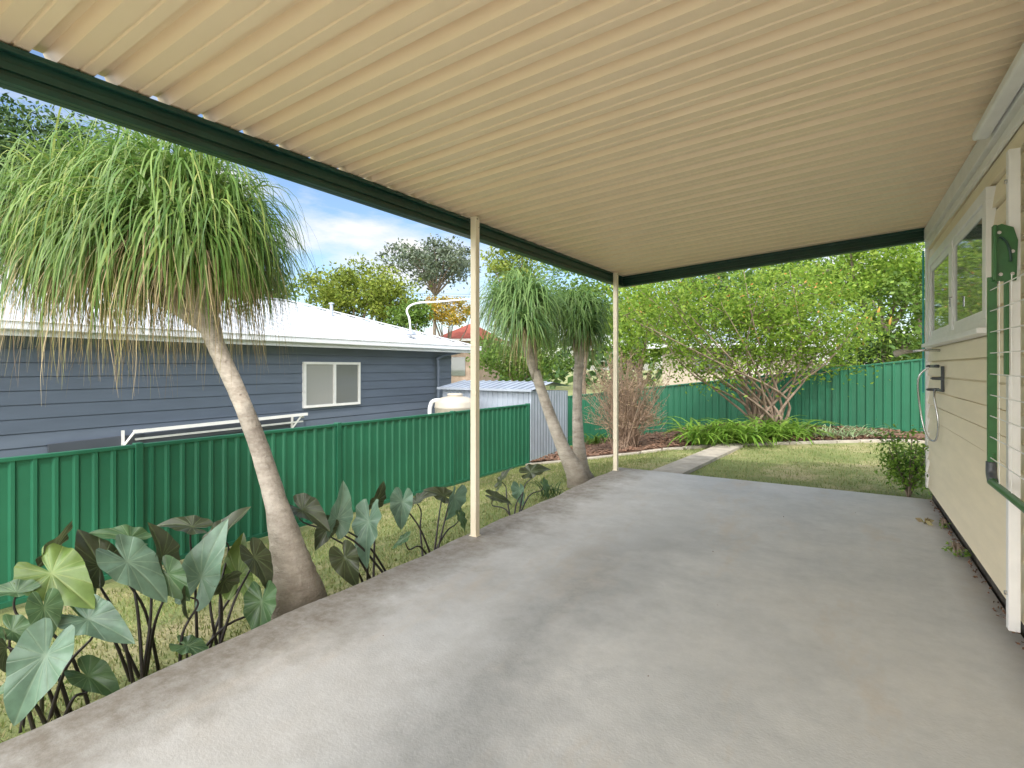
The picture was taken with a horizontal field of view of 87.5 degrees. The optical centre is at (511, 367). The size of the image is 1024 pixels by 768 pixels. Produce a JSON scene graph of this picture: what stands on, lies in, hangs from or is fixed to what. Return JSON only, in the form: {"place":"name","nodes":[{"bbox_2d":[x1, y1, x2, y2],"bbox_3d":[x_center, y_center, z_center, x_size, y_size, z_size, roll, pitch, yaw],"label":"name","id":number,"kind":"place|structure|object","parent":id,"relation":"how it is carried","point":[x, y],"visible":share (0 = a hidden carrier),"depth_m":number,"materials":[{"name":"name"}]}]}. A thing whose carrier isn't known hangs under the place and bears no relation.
{"place":"outdoors","nodes":[
{"label":"outdoors","id":0,"kind":"place"},
{"bbox_2d":[0,49,924,369],"label":"sky","id":1,"kind":"structure","parent":0,"point":[342,228],"materials":[{"name":"blue"}]},
{"bbox_2d":[0,370,931,742],"bbox_3d":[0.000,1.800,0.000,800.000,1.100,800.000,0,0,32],"label":"ground","id":2,"kind":"structure","parent":0,"point":[710,470],"depth_m":5.75,"materials":[{"name":"green plant"}]},
{"bbox_2d":[0,88,105,268],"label":"tree","id":3,"kind":"object","parent":2,"relation":"on","point":[9,122],"visible":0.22,"depth_m":16.77,"materials":[{"name":"green plant"}]},
{"bbox_2d":[0,543,134,732],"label":"elephant ear plant","id":4,"kind":"object","parent":2,"relation":"on","point":[33,665],"visible":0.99,"depth_m":2.19,"materials":[{"name":"green plant"}]},
{"bbox_2d":[0,104,150,169],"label":"tree","id":5,"kind":"object","parent":2,"relation":"on","point":[69,117],"visible":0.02,"depth_m":21.78,"materials":[{"name":"green plant"}]},
{"bbox_2d":[35,520,198,683],"bbox_3d":[-1.805,1.075,2.462,0.643,0.798,0.265,0,0,-24],"label":"elephant ear plant","id":6,"kind":"object","parent":2,"relation":"on","point":[133,561],"visible":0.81,"depth_m":2.48,"materials":[{"name":"green plant"}]},
{"bbox_2d":[0,104,326,619],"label":"ponytail palm","id":7,"kind":"object","parent":2,"relation":"on","point":[186,235],"visible":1,"depth_m":3.24,"materials":[{"name":"green plant"}]},
{"bbox_2d":[156,507,276,657],"bbox_3d":[-1.547,1.127,2.763,0.526,0.690,0.524,0,0,32],"label":"elephant ear plant","id":8,"kind":"object","parent":2,"relation":"on","point":[201,563],"visible":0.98,"depth_m":2.78,"materials":[{"name":"green plant"}]},
{"bbox_2d":[0,265,481,457],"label":"grey house","id":9,"kind":"structure","parent":2,"relation":"on","point":[344,368],"depth_m":9.01,"materials":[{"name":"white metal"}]},
{"bbox_2d":[47,413,307,452],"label":"wall airer","id":10,"kind":"structure","parent":9,"relation":"attached to","point":[208,429],"depth_m":8.43,"materials":[{"name":"white paint"}]},
{"bbox_2d":[302,362,360,407],"bbox_3d":[-3.736,0.347,11.157,0.070,0.915,1.440,0,0,32],"label":"window","id":11,"kind":"structure","parent":9,"relation":"in","point":[324,384],"depth_m":11.10,"materials":[{"name":"white glass"}]},
{"bbox_2d":[405,297,485,336],"bbox_3d":[-1.675,-1.315,13.713,2.212,1.117,0.276,0,0,-32],"label":"service mast","id":12,"kind":"object","parent":9,"relation":"on","point":[410,332],"visible":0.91,"depth_m":13.30,"materials":[{"name":"white metal"}]},
{"bbox_2d":[0,403,529,608],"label":"metal fence","id":13,"kind":"object","parent":2,"relation":"on","point":[45,498],"visible":0.66,"depth_m":5.99,"materials":[{"name":"green metal"}]},
{"bbox_2d":[258,266,305,302],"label":"tree","id":14,"kind":"object","parent":2,"relation":"on","point":[284,293],"visible":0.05,"depth_m":33.81,"materials":[{"name":"green plant"}]},
{"bbox_2d":[290,481,385,585],"bbox_3d":[-1.038,1.099,3.542,0.460,0.713,0.812,0,0,32],"label":"elephant ear plant","id":15,"kind":"object","parent":2,"relation":"on","point":[337,521],"visible":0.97,"depth_m":3.42,"materials":[{"name":"green plant"}]},
{"bbox_2d":[286,252,431,326],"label":"tree","id":16,"kind":"object","parent":2,"relation":"on","point":[374,295],"visible":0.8,"depth_m":26.54,"materials":[{"name":"green plant"}]},
{"bbox_2d":[383,296,443,334],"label":"tree","id":17,"kind":"object","parent":2,"relation":"on","point":[418,316],"visible":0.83,"depth_m":24.45,"materials":[{"name":"green plant"}]},
{"bbox_2d":[390,485,466,555],"bbox_3d":[-0.695,1.157,4.168,0.386,0.603,0.894,0,0,23],"label":"elephant ear plant","id":18,"kind":"object","parent":2,"relation":"on","point":[401,506],"visible":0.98,"depth_m":4.14,"materials":[{"name":"green plant"}]},
{"bbox_2d":[375,233,486,336],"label":"tree","id":19,"kind":"object","parent":2,"relation":"on","point":[451,265],"visible":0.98,"depth_m":46.24,"materials":[{"name":"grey plant"}]},
{"bbox_2d":[419,293,470,340],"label":"tree","id":20,"kind":"object","parent":2,"relation":"on","point":[448,314],"visible":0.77,"depth_m":26.84,"materials":[{"name":"yellow plant"}]},
{"bbox_2d":[428,393,470,413],"bbox_3d":[-1.228,1.403,11.481,0.904,1.695,0.890,0,0,32],"label":"water tank","id":21,"kind":"object","parent":2,"relation":"on","point":[449,402],"visible":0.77,"depth_m":11.16,"materials":[{"name":"white plastic"}]},
{"bbox_2d":[437,380,569,462],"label":"garden shed","id":22,"kind":"structure","parent":2,"relation":"on","point":[496,393],"depth_m":11.81,"materials":[{"name":"metal"}]},
{"bbox_2d":[0,467,1023,767],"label":"slab","id":23,"kind":"structure","parent":2,"relation":"on","point":[754,625],"depth_m":2.30,"materials":[{"name":"concrete"}]},
{"bbox_2d":[0,0,1023,536],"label":"carport","id":24,"kind":"object","parent":23,"relation":"on","point":[616,144],"visible":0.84,"depth_m":2.45,"materials":[{"name":"beige metal"}]},
{"bbox_2d":[383,501,1023,676],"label":"leaf litter","id":25,"kind":"object","parent":23,"relation":"on","point":[1003,610],"visible":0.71,"depth_m":3.18,"materials":[{"name":"brown plant"}]},
{"bbox_2d":[915,518,934,525],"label":"fallen leaves","id":26,"kind":"object","parent":23,"relation":"on","point":[928,521],"visible":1,"depth_m":4.28,"materials":[{"name":"beige plant"}]},
{"bbox_2d":[939,518,950,528],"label":"ground weed","id":27,"kind":"object","parent":23,"relation":"on","point":[943,522],"visible":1,"depth_m":4.15,"materials":[{"name":"green plant"}]},
{"bbox_2d":[941,540,972,557],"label":"weed","id":28,"kind":"object","parent":23,"relation":"on","point":[958,548],"visible":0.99,"depth_m":3.52,"materials":[{"name":"green plant"}]},
{"bbox_2d":[479,246,550,380],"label":"tree","id":29,"kind":"object","parent":2,"relation":"on","point":[501,264],"visible":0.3,"depth_m":39.24,"materials":[{"name":"green plant"}]},
{"bbox_2d":[485,464,550,515],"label":"elephant ear plant","id":30,"kind":"object","parent":2,"relation":"on","point":[531,471],"visible":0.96,"depth_m":5.29,"materials":[{"name":"green plant"}]},
{"bbox_2d":[465,327,574,384],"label":"tree","id":31,"kind":"object","parent":2,"relation":"on","point":[502,369],"visible":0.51,"depth_m":19.03,"materials":[{"name":"green plant"}]},
{"bbox_2d":[455,257,589,487],"bbox_3d":[0.158,-0.052,6.686,1.603,3.024,1.616,0,0,32],"label":"ponytail palm","id":32,"kind":"object","parent":2,"relation":"on","point":[521,307],"visible":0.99,"depth_m":6.44,"materials":[{"name":"green plant"}]},
{"bbox_2d":[519,479,572,498],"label":"grass tuft","id":33,"kind":"object","parent":2,"relation":"on","point":[553,490],"visible":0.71,"depth_m":5.88,"materials":[{"name":"green plant"}]},
{"bbox_2d":[543,277,629,478],"bbox_3d":[0.947,0.154,7.197,1.271,2.748,1.341,0,0,-28],"label":"ponytail palm","id":34,"kind":"object","parent":2,"relation":"on","point":[590,328],"visible":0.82,"depth_m":6.95,"materials":[{"name":"green plant"}]},
{"bbox_2d":[534,263,651,393],"bbox_3d":[3.906,-1.926,26.959,6.776,8.848,7.393,0,0,-5],"label":"tree","id":35,"kind":"object","parent":2,"relation":"on","point":[593,287],"visible":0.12,"depth_m":25.91,"materials":[{"name":"green plant"}]},
{"bbox_2d":[592,281,702,387],"bbox_3d":[3.932,-0.543,16.018,3.097,5.168,3.553,0,0,-37],"label":"tree","id":36,"kind":"object","parent":2,"relation":"on","point":[630,344],"visible":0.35,"depth_m":15.79,"materials":[{"name":"green plant"}]},
{"bbox_2d":[500,315,906,388],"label":"distant treeline","id":37,"kind":"object","parent":2,"relation":"on","point":[588,367],"visible":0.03,"depth_m":55.62,"materials":[{"name":"green plant"}]},
{"bbox_2d":[525,439,924,464],"bbox_3d":[4.309,1.634,9.365,8.420,0.718,1.287,0,0,10],"label":"garden edging","id":38,"kind":"object","parent":2,"relation":"on","point":[760,443],"visible":0.34,"depth_m":9.35,"materials":[{"name":"concrete"}]},
{"bbox_2d":[529,423,924,462],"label":"mulch","id":39,"kind":"object","parent":2,"relation":"on","point":[647,434],"visible":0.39,"depth_m":10.17,"materials":[{"name":"brown wood"}]},
{"bbox_2d":[566,432,610,444],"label":"strappy shrub","id":40,"kind":"object","parent":39,"relation":"on","point":[596,441],"visible":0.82,"depth_m":12.13,"materials":[{"name":"green plant"}]},
{"bbox_2d":[582,348,673,449],"bbox_3d":[2.169,0.581,10.206,1.772,2.011,1.935,0,0,-18],"label":"dry bush","id":41,"kind":"object","parent":39,"relation":"on","point":[630,409],"visible":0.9,"depth_m":10.07,"materials":[{"name":"brown plant"}]},
{"bbox_2d":[654,416,758,448],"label":"clivia plant","id":42,"kind":"object","parent":39,"relation":"on","point":[703,436],"visible":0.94,"depth_m":9.10,"materials":[{"name":"green plant"}]},
{"bbox_2d":[682,419,781,446],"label":"clivia plant","id":43,"kind":"object","parent":39,"relation":"on","point":[727,432],"visible":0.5,"depth_m":9.16,"materials":[{"name":"green plant"}]},
{"bbox_2d":[700,416,803,447],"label":"clivia plant","id":44,"kind":"object","parent":39,"relation":"on","point":[746,437],"visible":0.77,"depth_m":9.14,"materials":[{"name":"green plant"}]},
{"bbox_2d":[594,251,914,428],"bbox_3d":[4.420,-0.616,10.062,6.413,3.936,3.431,0,0,0],"label":"spreading tree","id":45,"kind":"object","parent":39,"relation":"on","point":[751,313],"visible":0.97,"depth_m":9.83,"materials":[{"name":"green plant"}]},
{"bbox_2d":[727,415,819,445],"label":"clivia plant","id":46,"kind":"object","parent":39,"relation":"on","point":[774,438],"visible":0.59,"depth_m":9.36,"materials":[{"name":"green plant"}]},
{"bbox_2d":[746,414,843,444],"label":"clivia plant","id":47,"kind":"object","parent":39,"relation":"on","point":[806,427],"visible":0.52,"depth_m":9.68,"materials":[{"name":"green plant"}]},
{"bbox_2d":[804,424,845,438],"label":"spider plant","id":48,"kind":"object","parent":39,"relation":"on","point":[825,429],"visible":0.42,"depth_m":9.84,"materials":[{"name":"green plant"}]},
{"bbox_2d":[824,424,870,439],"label":"spider plant","id":49,"kind":"object","parent":39,"relation":"on","point":[848,434],"visible":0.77,"depth_m":9.76,"materials":[{"name":"green plant"}]},
{"bbox_2d":[835,423,899,436],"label":"spider plant","id":50,"kind":"object","parent":39,"relation":"on","point":[865,432],"visible":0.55,"depth_m":9.93,"materials":[{"name":"green plant"}]},
{"bbox_2d":[637,272,829,338],"bbox_3d":[9.296,-1.392,24.634,7.383,6.816,7.701,0,0,-14],"label":"tree","id":51,"kind":"object","parent":2,"relation":"on","point":[702,277],"visible":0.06,"depth_m":23.51,"materials":[{"name":"green plant"}]},
{"bbox_2d":[647,331,835,385],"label":"distant house","id":52,"kind":"structure","parent":2,"relation":"on","point":[685,380],"depth_m":15.20,"materials":[{"name":"metal"}]},
{"bbox_2d":[695,352,728,371],"bbox_3d":[5.621,-0.150,15.025,0.900,0.550,0.050,0,0,19],"label":"window","id":53,"kind":"structure","parent":52,"relation":"in","point":[720,352],"depth_m":15.01,"materials":[{"name":"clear glass"}]},
{"bbox_2d":[568,358,924,445],"bbox_3d":[5.726,0.899,11.571,10.780,2.862,0.070,0,0,32],"label":"metal fence","id":54,"kind":"object","parent":2,"relation":"on","point":[882,399],"visible":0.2,"depth_m":11.06,"materials":[{"name":"green metal"}]},
{"bbox_2d":[671,254,898,332],"bbox_3d":[10.075,-2.180,20.660,8.759,7.439,8.380,0,0,32],"label":"tree","id":55,"kind":"object","parent":2,"relation":"on","point":[750,273],"visible":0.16,"depth_m":19.85,"materials":[{"name":"green plant"}]},
{"bbox_2d":[787,322,881,367],"bbox_3d":[8.195,0.104,13.887,2.444,2.696,1.401,0,0,32],"label":"ginger plant","id":56,"kind":"object","parent":2,"relation":"on","point":[855,358],"visible":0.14,"depth_m":13.61,"materials":[{"name":"green plant"}]},
{"bbox_2d":[780,242,924,362],"bbox_3d":[11.654,-1.587,16.988,5.534,6.112,5.910,0,0,-36],"label":"tree","id":57,"kind":"object","parent":2,"relation":"on","point":[895,257],"visible":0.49,"depth_m":16.08,"materials":[{"name":"green plant"}]},
{"bbox_2d":[837,304,913,365],"bbox_3d":[9.294,-0.098,13.792,1.934,3.098,1.920,0,0,-41],"label":"ginger plant","id":58,"kind":"object","parent":2,"relation":"on","point":[890,347],"visible":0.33,"depth_m":13.64,"materials":[{"name":"green plant"}]},
{"bbox_2d":[847,261,924,362],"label":"tree","id":59,"kind":"object","parent":2,"relation":"on","point":[914,342],"visible":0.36,"depth_m":14.95,"materials":[{"name":"green plant"}]},
{"bbox_2d":[867,419,932,496],"bbox_3d":[4.014,0.936,5.444,0.666,0.814,0.676,0,0,32],"label":"corner shrub","id":60,"kind":"object","parent":2,"relation":"on","point":[909,468],"visible":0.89,"depth_m":5.42,"materials":[{"name":"green plant"}]},
{"bbox_2d":[921,42,1023,637],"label":"weatherboard house","id":61,"kind":"structure","parent":2,"relation":"on","point":[969,501],"depth_m":3.37,"materials":[{"name":"white paint"}]},
{"bbox_2d":[893,349,944,441],"bbox_3d":[3.429,0.235,4.520,0.333,0.792,0.358,0,0,32],"label":"outdoor shower","id":62,"kind":"object","parent":61,"relation":"attached to","point":[896,353],"visible":1,"depth_m":4.57,"materials":[{"name":"silver metal"}]},
{"bbox_2d":[921,185,997,347],"bbox_3d":[3.229,-0.588,3.951,0.090,0.805,2.480,0,0,32],"label":"window","id":63,"kind":"structure","parent":61,"relation":"in","point":[959,270],"depth_m":3.55,"materials":[{"name":"white paint"}]},
{"bbox_2d":[985,148,1023,632],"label":"clothesline","id":64,"kind":"object","parent":61,"relation":"attached to","point":[1006,253],"visible":1,"depth_m":2.42,"materials":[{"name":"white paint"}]},
{"bbox_2d":[436,324,503,382],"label":"distant house","id":65,"kind":"structure","parent":0,"point":[460,369],"depth_m":28.71,"materials":[{"name":"beige tile"}]},
{"bbox_2d":[451,357,464,375],"bbox_3d":[-2.874,-0.050,28.662,0.800,1.000,0.040,0,0,18],"label":"window","id":66,"kind":"structure","parent":65,"relation":"in","point":[457,363],"depth_m":28.65,"materials":[{"name":"white glass"}]},
{"bbox_2d":[651,444,742,473],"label":"path","id":67,"kind":"structure","parent":0,"point":[694,462],"depth_m":7.61,"materials":[{"name":"concrete"}]}
]}

